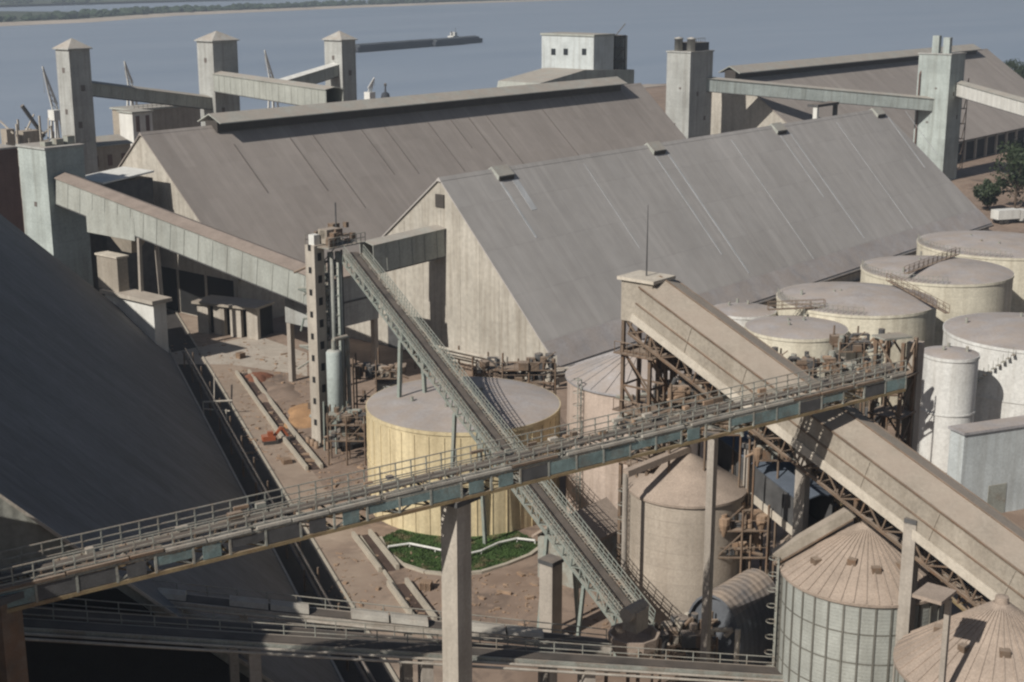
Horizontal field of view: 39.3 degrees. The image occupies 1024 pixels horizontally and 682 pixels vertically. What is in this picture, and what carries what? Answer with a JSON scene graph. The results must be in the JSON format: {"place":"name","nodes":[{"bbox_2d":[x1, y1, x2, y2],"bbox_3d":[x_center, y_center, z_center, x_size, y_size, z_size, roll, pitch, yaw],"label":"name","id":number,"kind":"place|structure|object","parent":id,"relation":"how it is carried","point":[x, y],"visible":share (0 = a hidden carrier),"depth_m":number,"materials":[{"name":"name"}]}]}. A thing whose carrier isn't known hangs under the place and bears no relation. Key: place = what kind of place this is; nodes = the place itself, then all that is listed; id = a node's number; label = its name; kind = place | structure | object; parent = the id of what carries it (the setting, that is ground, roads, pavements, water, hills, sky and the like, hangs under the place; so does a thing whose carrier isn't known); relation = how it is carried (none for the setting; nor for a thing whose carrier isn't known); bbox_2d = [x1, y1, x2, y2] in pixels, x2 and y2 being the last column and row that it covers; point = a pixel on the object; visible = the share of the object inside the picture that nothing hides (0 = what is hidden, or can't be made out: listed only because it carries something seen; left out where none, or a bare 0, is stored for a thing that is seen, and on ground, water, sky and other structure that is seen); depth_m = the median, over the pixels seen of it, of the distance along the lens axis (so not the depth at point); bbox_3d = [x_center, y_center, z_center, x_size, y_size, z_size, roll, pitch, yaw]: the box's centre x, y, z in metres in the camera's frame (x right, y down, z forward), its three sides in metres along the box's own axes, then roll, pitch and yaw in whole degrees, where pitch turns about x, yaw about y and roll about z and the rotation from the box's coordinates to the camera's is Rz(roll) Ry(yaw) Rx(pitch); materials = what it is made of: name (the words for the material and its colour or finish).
{"place":"outdoors","nodes":[
{"label":"outdoors","id":0,"kind":"place"},
{"bbox_2d":[0,144,24,232],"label":"brick building","id":1,"kind":"structure","parent":0,"point":[11,210],"depth_m":294.31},
{"bbox_2d":[15,135,93,286],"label":"transfer tower","id":2,"kind":"structure","parent":0,"point":[62,234],"depth_m":242.16,"materials":[{"name":"concrete"}]},
{"bbox_2d":[109,103,200,134],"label":"wharf building","id":3,"kind":"structure","parent":0,"point":[165,117],"depth_m":406.27,"materials":[{"name":"metal"}]},
{"bbox_2d":[172,337,306,375],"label":"pavement","id":4,"kind":"structure","parent":0,"point":[269,349],"depth_m":232.91,"materials":[{"name":"concrete"}]},
{"bbox_2d":[0,0,502,21],"bbox_3d":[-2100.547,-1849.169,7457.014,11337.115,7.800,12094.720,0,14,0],"label":"shore","id":5,"kind":"structure","parent":0,"point":[18,14],"depth_m":2450.15,"materials":[{"name":"soil"}]},
{"bbox_2d":[0,0,496,21],"bbox_3d":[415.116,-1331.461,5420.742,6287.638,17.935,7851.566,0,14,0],"label":"wood","id":6,"kind":"object","parent":5,"relation":"on","point":[88,13],"visible":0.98,"depth_m":2426.08,"materials":[{"name":"green plant"}]},
{"bbox_2d":[0,0,562,25],"bbox_3d":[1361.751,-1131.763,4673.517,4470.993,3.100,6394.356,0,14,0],"label":"beach","id":7,"kind":"structure","parent":0,"point":[150,16],"depth_m":2387.38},
{"bbox_2d":[177,312,442,681],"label":"road","id":8,"kind":"structure","parent":0,"point":[344,543],"depth_m":167.45,"materials":[{"name":"concrete"}]},
{"bbox_2d":[284,263,379,381],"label":"transfer house","id":9,"kind":"structure","parent":0,"point":[359,307],"depth_m":215.07,"materials":[{"name":"metal"}]},
{"bbox_2d":[0,0,1023,143],"bbox_3d":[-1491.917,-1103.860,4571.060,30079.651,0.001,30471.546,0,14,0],"label":"river","id":10,"kind":"structure","parent":0,"point":[157,52],"depth_m":1501.38,"materials":[{"name":"liquid"}]},
{"bbox_2d":[22,84,1023,681],"bbox_3d":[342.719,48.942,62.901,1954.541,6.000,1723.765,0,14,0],"label":"ground","id":11,"kind":"structure","parent":0,"point":[978,170],"depth_m":161.69,"materials":[{"name":"soil"}]},
{"bbox_2d":[0,581,28,681],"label":"support pillar","id":12,"kind":"structure","parent":11,"relation":"on","point":[13,663],"depth_m":80.66,"materials":[{"name":"concrete"}]},
{"bbox_2d":[0,104,53,196],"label":"ship loader","id":13,"kind":"object","parent":11,"relation":"on","point":[26,135],"visible":0.48,"depth_m":396.51,"materials":[{"name":"metal"}]},
{"bbox_2d":[42,66,61,140],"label":"dock crane","id":14,"kind":"object","parent":11,"relation":"on","point":[54,115],"visible":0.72,"depth_m":427.80,"materials":[{"name":"white paint"}]},
{"bbox_2d":[52,38,97,174],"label":"transfer tower","id":15,"kind":"structure","parent":11,"relation":"on","point":[74,76],"depth_m":315.24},
{"bbox_2d":[96,134,132,171],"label":"wharf shed","id":16,"kind":"structure","parent":11,"relation":"on","point":[112,150],"depth_m":327.49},
{"bbox_2d":[85,166,158,295],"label":"lean to","id":17,"kind":"object","parent":11,"relation":"on","point":[130,181],"visible":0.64,"depth_m":253.80,"materials":[{"name":"metal"}]},
{"bbox_2d":[117,109,153,145],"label":"wharf cabin","id":18,"kind":"object","parent":11,"relation":"on","point":[133,123],"visible":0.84,"depth_m":387.75,"materials":[{"name":"white paint"}]},
{"bbox_2d":[99,288,171,352],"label":"loading house","id":19,"kind":"structure","parent":11,"relation":"on","point":[145,312],"depth_m":225.60,"materials":[{"name":"white paint"}]},
{"bbox_2d":[94,251,128,291],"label":"hopper bin","id":20,"kind":"object","parent":19,"relation":"on","point":[112,269],"visible":1,"depth_m":229.31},
{"bbox_2d":[0,214,343,681],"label":"dark hall","id":21,"kind":"structure","parent":11,"relation":"on","point":[104,422],"depth_m":131.24,"materials":[{"name":"metal"}]},
{"bbox_2d":[25,588,248,681],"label":"doorway","id":22,"kind":"structure","parent":21,"relation":"in","point":[46,661],"depth_m":101.48,"materials":[{"name":"black"}]},
{"bbox_2d":[54,173,328,305],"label":"conveyor gallery","id":23,"kind":"object","parent":11,"relation":"on","point":[127,223],"visible":0.84,"depth_m":222.13,"materials":[{"name":"metal"}]},
{"bbox_2d":[194,31,239,125],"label":"transfer tower","id":24,"kind":"structure","parent":11,"relation":"on","point":[217,51],"depth_m":344.04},
{"bbox_2d":[92,81,211,109],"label":"conveyor gallery","id":25,"kind":"object","parent":24,"relation":"attached to","point":[143,94],"visible":0.91,"depth_m":330.93,"materials":[{"name":"metal"}]},
{"bbox_2d":[212,71,343,104],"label":"conveyor gallery","id":26,"kind":"object","parent":24,"relation":"attached to","point":[274,89],"visible":0.91,"depth_m":318.36,"materials":[{"name":"metal"}]},
{"bbox_2d":[191,295,274,339],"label":"bay building","id":27,"kind":"structure","parent":11,"relation":"on","point":[234,316],"depth_m":245.19,"materials":[{"name":"concrete"}]},
{"bbox_2d":[235,369,322,470],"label":"ditch wall","id":28,"kind":"structure","parent":11,"relation":"on","point":[297,456],"depth_m":196.16,"materials":[{"name":"concrete"}]},
{"bbox_2d":[257,383,300,403],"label":"soil heap","id":29,"kind":"object","parent":11,"relation":"on","point":[283,392],"visible":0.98,"depth_m":209.90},
{"bbox_2d":[167,312,395,681],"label":"side lane","id":30,"kind":"structure","parent":11,"relation":"on","point":[380,671],"depth_m":173.01,"materials":[{"name":"concrete"}]},
{"bbox_2d":[182,348,375,681],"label":"pipe run","id":31,"kind":"object","parent":30,"relation":"on","point":[306,575],"visible":0.85,"depth_m":168.32,"materials":[{"name":"metal"}]},
{"bbox_2d":[284,403,310,428],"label":"soil heap","id":32,"kind":"object","parent":11,"relation":"on","point":[299,414],"visible":0.5,"depth_m":198.36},
{"bbox_2d":[175,310,431,681],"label":"road kerb","id":33,"kind":"structure","parent":11,"relation":"on","point":[388,577],"depth_m":156.34,"materials":[{"name":"concrete"}]},
{"bbox_2d":[293,258,343,429],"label":"machinery","id":34,"kind":"object","parent":11,"relation":"on","point":[327,289],"visible":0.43,"depth_m":186.44,"materials":[{"name":"metal"}]},
{"bbox_2d":[22,598,619,681],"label":"belt conveyor","id":35,"kind":"object","parent":11,"relation":"on","point":[405,672],"visible":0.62,"depth_m":102.08,"materials":[{"name":"metal"}]},
{"bbox_2d":[304,202,365,446],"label":"bucket elevator","id":36,"kind":"object","parent":11,"relation":"on","point":[331,235],"visible":0.91,"depth_m":184.70,"materials":[{"name":"metal"}]},
{"bbox_2d":[240,373,431,619],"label":"drainage channel","id":37,"kind":"object","parent":11,"relation":"on","point":[387,565],"visible":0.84,"depth_m":158.14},
{"bbox_2d":[323,334,354,453],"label":"dust filter","id":38,"kind":"object","parent":11,"relation":"on","point":[334,376],"visible":0.74,"depth_m":183.86,"materials":[{"name":"grey metal"}]},
{"bbox_2d":[322,31,357,100],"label":"transfer tower","id":39,"kind":"structure","parent":11,"relation":"on","point":[339,48],"depth_m":374.99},
{"bbox_2d":[280,62,338,83],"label":"conveyor gallery","id":40,"kind":"object","parent":39,"relation":"attached to","point":[323,73],"visible":0.62,"depth_m":369.30,"materials":[{"name":"metal"}]},
{"bbox_2d":[324,404,366,465],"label":"machinery","id":41,"kind":"object","parent":11,"relation":"on","point":[347,418],"visible":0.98,"depth_m":180.19,"materials":[{"name":"metal"}]},
{"bbox_2d":[351,529,399,572],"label":"ditch wall","id":42,"kind":"structure","parent":11,"relation":"on","point":[380,545],"depth_m":152.84,"materials":[{"name":"concrete"}]},
{"bbox_2d":[352,347,408,427],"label":"machinery","id":43,"kind":"object","parent":11,"relation":"on","point":[375,371],"visible":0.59,"depth_m":188.39,"materials":[{"name":"metal"}]},
{"bbox_2d":[151,580,612,681],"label":"belt conveyor","id":44,"kind":"object","parent":11,"relation":"on","point":[176,596],"visible":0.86,"depth_m":107.18,"materials":[{"name":"metal"}]},
{"bbox_2d":[117,76,686,317],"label":"grain hall","id":45,"kind":"structure","parent":11,"relation":"on","point":[282,180],"depth_m":285.81,"materials":[{"name":"metal"}]},
{"bbox_2d":[23,607,783,681],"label":"belt conveyor","id":46,"kind":"object","parent":11,"relation":"on","point":[587,666],"visible":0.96,"depth_m":100.36,"materials":[{"name":"metal"}]},
{"bbox_2d":[387,577,436,619],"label":"ditch wall","id":47,"kind":"structure","parent":11,"relation":"on","point":[413,590],"depth_m":141.33,"materials":[{"name":"concrete"}]},
{"bbox_2d":[378,536,537,575],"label":"bed kerb","id":48,"kind":"structure","parent":11,"relation":"on","point":[474,572],"depth_m":149.60,"materials":[{"name":"concrete"}]},
{"bbox_2d":[382,529,537,570],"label":"grass","id":49,"kind":"structure","parent":11,"relation":"on","point":[504,552],"depth_m":154.30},
{"bbox_2d":[387,537,535,553],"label":"pipe barrier","id":50,"kind":"object","parent":49,"relation":"on","point":[472,552],"visible":0.84,"depth_m":154.33,"materials":[{"name":"metal"}]},
{"bbox_2d":[441,489,480,681],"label":"support pillar","id":51,"kind":"structure","parent":11,"relation":"on","point":[456,578],"depth_m":97.43,"materials":[{"name":"concrete"}]},
{"bbox_2d":[0,353,906,612],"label":"truss conveyor","id":52,"kind":"object","parent":51,"relation":"on","point":[85,576],"visible":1,"depth_m":93.79,"materials":[{"name":"metal"}]},
{"bbox_2d":[366,376,560,535],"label":"storage tank","id":53,"kind":"object","parent":11,"relation":"on","point":[413,421],"visible":0.56,"depth_m":159.24,"materials":[{"name":"metal"}]},
{"bbox_2d":[414,343,570,387],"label":"pipe rack","id":54,"kind":"object","parent":11,"relation":"on","point":[459,355],"visible":0.28,"depth_m":218.88,"materials":[{"name":"metal"}]},
{"bbox_2d":[342,245,655,670],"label":"truss conveyor","id":55,"kind":"object","parent":11,"relation":"on","point":[577,547],"visible":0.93,"depth_m":146.03,"materials":[{"name":"grey metal"}]},
{"bbox_2d":[473,352,556,394],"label":"machinery","id":56,"kind":"object","parent":11,"relation":"on","point":[536,369],"visible":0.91,"depth_m":179.85,"materials":[{"name":"metal"}]},
{"bbox_2d":[538,553,568,641],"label":"support pillar","id":57,"kind":"structure","parent":11,"relation":"on","point":[550,588],"depth_m":131.52,"materials":[{"name":"concrete"}]},
{"bbox_2d":[497,24,633,86],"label":"head house","id":58,"kind":"structure","parent":11,"relation":"on","point":[568,56],"depth_m":385.20,"materials":[{"name":"concrete"}]},
{"bbox_2d":[532,497,617,587],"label":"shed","id":59,"kind":"structure","parent":11,"relation":"on","point":[599,518],"depth_m":146.72,"materials":[{"name":"metal"}]},
{"bbox_2d":[170,181,1022,628],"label":"debris","id":60,"kind":"object","parent":11,"relation":"on","point":[500,591],"visible":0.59,"depth_m":172.66,"materials":[{"name":"brown metal"}]},
{"bbox_2d":[604,599,661,681],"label":"feed hopper","id":61,"kind":"object","parent":11,"relation":"on","point":[634,628],"visible":0.82,"depth_m":114.03,"materials":[{"name":"metal"}]},
{"bbox_2d":[565,340,713,512],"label":"grain silo","id":62,"kind":"object","parent":11,"relation":"on","point":[593,386],"visible":0.33,"depth_m":154.88,"materials":[{"name":"metal"}]},
{"bbox_2d":[612,215,675,612],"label":"lattice tower","id":63,"kind":"structure","parent":11,"relation":"on","point":[631,282],"depth_m":132.11,"materials":[{"name":"metal"}]},
{"bbox_2d":[621,445,690,592],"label":"pipe","id":64,"kind":"object","parent":11,"relation":"on","point":[650,463],"visible":0.74,"depth_m":129.54,"materials":[{"name":"metal"}]},
{"bbox_2d":[345,107,993,381],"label":"grain hall","id":65,"kind":"structure","parent":11,"relation":"on","point":[541,256],"depth_m":254.77,"materials":[{"name":"metal"}]},
{"bbox_2d":[359,225,445,272],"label":"conveyor gallery","id":66,"kind":"object","parent":65,"relation":"attached to","point":[396,251],"visible":0.88,"depth_m":220.63,"materials":[{"name":"metal"}]},
{"bbox_2d":[653,341,688,454],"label":"machinery","id":67,"kind":"object","parent":11,"relation":"on","point":[672,359],"visible":0.04,"depth_m":135.36,"materials":[{"name":"brown metal"}]},
{"bbox_2d":[652,359,698,452],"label":"machinery","id":68,"kind":"object","parent":11,"relation":"on","point":[681,365],"visible":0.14,"depth_m":137.32,"materials":[{"name":"metal"}]},
{"bbox_2d":[616,447,746,644],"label":"grain silo","id":69,"kind":"object","parent":11,"relation":"on","point":[665,535],"visible":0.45,"depth_m":130.80,"materials":[{"name":"concrete"}]},
{"bbox_2d":[666,37,714,137],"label":"lift tower","id":70,"kind":"structure","parent":11,"relation":"on","point":[688,96],"depth_m":400.89,"materials":[{"name":"concrete"}]},
{"bbox_2d":[706,77,933,111],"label":"conveyor gallery","id":71,"kind":"object","parent":70,"relation":"attached to","point":[807,93],"visible":0.97,"depth_m":413.40,"materials":[{"name":"metal"}]},
{"bbox_2d":[648,611,733,681],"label":"machinery","id":72,"kind":"object","parent":11,"relation":"on","point":[676,633],"visible":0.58,"depth_m":123.31,"materials":[{"name":"metal"}]},
{"bbox_2d":[660,373,743,487],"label":"machinery","id":73,"kind":"object","parent":11,"relation":"on","point":[683,388],"visible":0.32,"depth_m":130.74,"materials":[{"name":"brown metal"}]},
{"bbox_2d":[699,428,722,678],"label":"support pillar","id":74,"kind":"structure","parent":11,"relation":"on","point":[709,532],"depth_m":119.33,"materials":[{"name":"concrete"}]},
{"bbox_2d":[684,568,778,680],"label":"arched shed","id":75,"kind":"structure","parent":11,"relation":"on","point":[742,600],"depth_m":126.66,"materials":[{"name":"metal"}]},
{"bbox_2d":[718,500,769,573],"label":"machinery","id":76,"kind":"object","parent":11,"relation":"on","point":[761,520],"visible":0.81,"depth_m":130.48,"materials":[{"name":"metal"}]},
{"bbox_2d":[714,298,775,326],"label":"storage tank","id":77,"kind":"object","parent":11,"relation":"on","point":[740,313],"visible":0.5,"depth_m":209.53,"materials":[{"name":"metal"}]},
{"bbox_2d":[742,440,753,570],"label":"support pillar","id":78,"kind":"structure","parent":11,"relation":"on","point":[745,444],"depth_m":132.49,"materials":[{"name":"metal"}]},
{"bbox_2d":[717,431,833,534],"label":"chute gallery","id":79,"kind":"object","parent":78,"relation":"attached to","point":[774,493],"visible":0.52,"depth_m":129.76,"materials":[{"name":"metal"}]},
{"bbox_2d":[737,423,795,581],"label":"machinery","id":80,"kind":"object","parent":11,"relation":"on","point":[764,451],"visible":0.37,"depth_m":128.89,"materials":[{"name":"metal"}]},
{"bbox_2d":[744,315,847,386],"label":"storage tank","id":81,"kind":"object","parent":11,"relation":"on","point":[799,336],"visible":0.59,"depth_m":192.97,"materials":[{"name":"metal"}]},
{"bbox_2d":[792,450,810,536],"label":"support pillar","id":82,"kind":"structure","parent":11,"relation":"on","point":[801,501],"depth_m":121.24,"materials":[{"name":"concrete"}]},
{"bbox_2d":[627,275,1023,611],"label":"conveyor gallery","id":83,"kind":"object","parent":82,"relation":"on","point":[970,537],"visible":0.87,"depth_m":113.02,"materials":[{"name":"metal"}]},
{"bbox_2d":[811,461,990,610],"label":"truss","id":84,"kind":"object","parent":83,"relation":"hanging from","point":[945,573],"visible":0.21,"depth_m":114.95,"materials":[{"name":"metal"}]},
{"bbox_2d":[772,346,846,440],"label":"machinery","id":85,"kind":"object","parent":11,"relation":"on","point":[806,361],"visible":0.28,"depth_m":164.21,"materials":[{"name":"brown metal"}]},
{"bbox_2d":[763,516,949,681],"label":"grain silo","id":86,"kind":"object","parent":11,"relation":"on","point":[838,604],"visible":0.65,"depth_m":113.31,"materials":[{"name":"metal"}]},
{"bbox_2d":[771,495,858,565],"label":"conveyor","id":87,"kind":"object","parent":86,"relation":"attached to","point":[813,534],"visible":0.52,"depth_m":117.31,"materials":[{"name":"metal"}]},
{"bbox_2d":[776,282,937,412],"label":"storage tank","id":88,"kind":"object","parent":11,"relation":"on","point":[871,309],"visible":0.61,"depth_m":202.98,"materials":[{"name":"metal"}]},
{"bbox_2d":[886,273,949,313],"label":"gangway","id":89,"kind":"object","parent":88,"relation":"on","point":[924,299],"visible":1,"depth_m":206.47,"materials":[{"name":"metal"}]},
{"bbox_2d":[829,325,895,411],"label":"machinery","id":90,"kind":"object","parent":11,"relation":"on","point":[855,343],"visible":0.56,"depth_m":166.09,"materials":[{"name":"metal"}]},
{"bbox_2d":[710,44,1023,162],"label":"grain hall","id":91,"kind":"structure","parent":11,"relation":"on","point":[988,129],"depth_m":469.60,"materials":[{"name":"metal"}]},
{"bbox_2d":[863,332,924,528],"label":"drive tower","id":92,"kind":"structure","parent":11,"relation":"on","point":[906,414],"depth_m":119.96,"materials":[{"name":"metal"}]},
{"bbox_2d":[892,517,919,681],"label":"support pillar","id":93,"kind":"structure","parent":11,"relation":"on","point":[907,590],"depth_m":109.95,"materials":[{"name":"concrete"}]},
{"bbox_2d":[912,582,956,681],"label":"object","id":94,"kind":"structure","parent":11,"relation":"on","point":[934,593],"depth_m":93.84,"materials":[{"name":"concrete"}]},
{"bbox_2d":[860,251,1014,345],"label":"storage tank","id":95,"kind":"object","parent":11,"relation":"on","point":[962,286],"visible":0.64,"depth_m":222.51,"materials":[{"name":"metal"}]},
{"bbox_2d":[904,247,959,273],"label":"gangway","id":96,"kind":"object","parent":95,"relation":"on","point":[930,264],"visible":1,"depth_m":228.23,"materials":[{"name":"metal"}]},
{"bbox_2d":[917,343,979,472],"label":"storage tank","id":97,"kind":"object","parent":11,"relation":"on","point":[949,385],"visible":0.93,"depth_m":176.63,"materials":[{"name":"metal"}]},
{"bbox_2d":[893,594,1023,681],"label":"grain silo","id":98,"kind":"object","parent":11,"relation":"on","point":[986,642],"visible":0.96,"depth_m":98.12,"materials":[{"name":"metal"}]},
{"bbox_2d":[916,230,1023,312],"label":"storage tank","id":99,"kind":"object","parent":11,"relation":"on","point":[1004,249],"visible":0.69,"depth_m":246.11,"materials":[{"name":"metal"}]},
{"bbox_2d":[942,312,1023,421],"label":"storage tank","id":100,"kind":"object","parent":11,"relation":"on","point":[995,340],"visible":0.48,"depth_m":184.47,"materials":[{"name":"metal"}]},
{"bbox_2d":[947,415,1023,512],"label":"white shed","id":101,"kind":"structure","parent":11,"relation":"on","point":[985,461],"depth_m":162.72,"materials":[{"name":"metal"}]},
{"bbox_2d":[972,178,1001,210],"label":"tree","id":102,"kind":"object","parent":11,"relation":"on","point":[987,192],"visible":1,"depth_m":372.48,"materials":[{"name":"green plant"}]},
{"bbox_2d":[989,147,1023,207],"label":"tree","id":103,"kind":"object","parent":11,"relation":"on","point":[1017,160],"visible":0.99,"depth_m":377.05,"materials":[{"name":"green plant"}]},
{"bbox_2d":[990,208,1023,224],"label":"truck","id":104,"kind":"object","parent":11,"relation":"on","point":[1003,216],"visible":1,"depth_m":355.14,"materials":[{"name":"white paint"}]},
{"bbox_2d":[913,35,968,179],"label":"lift tower","id":105,"kind":"structure","parent":0,"point":[940,74],"depth_m":423.71,"materials":[{"name":"concrete"}]},
{"bbox_2d":[956,80,1023,116],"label":"conveyor gallery","id":106,"kind":"object","parent":105,"relation":"attached to","point":[998,99],"visible":0.99,"depth_m":401.72,"materials":[{"name":"white paint"}]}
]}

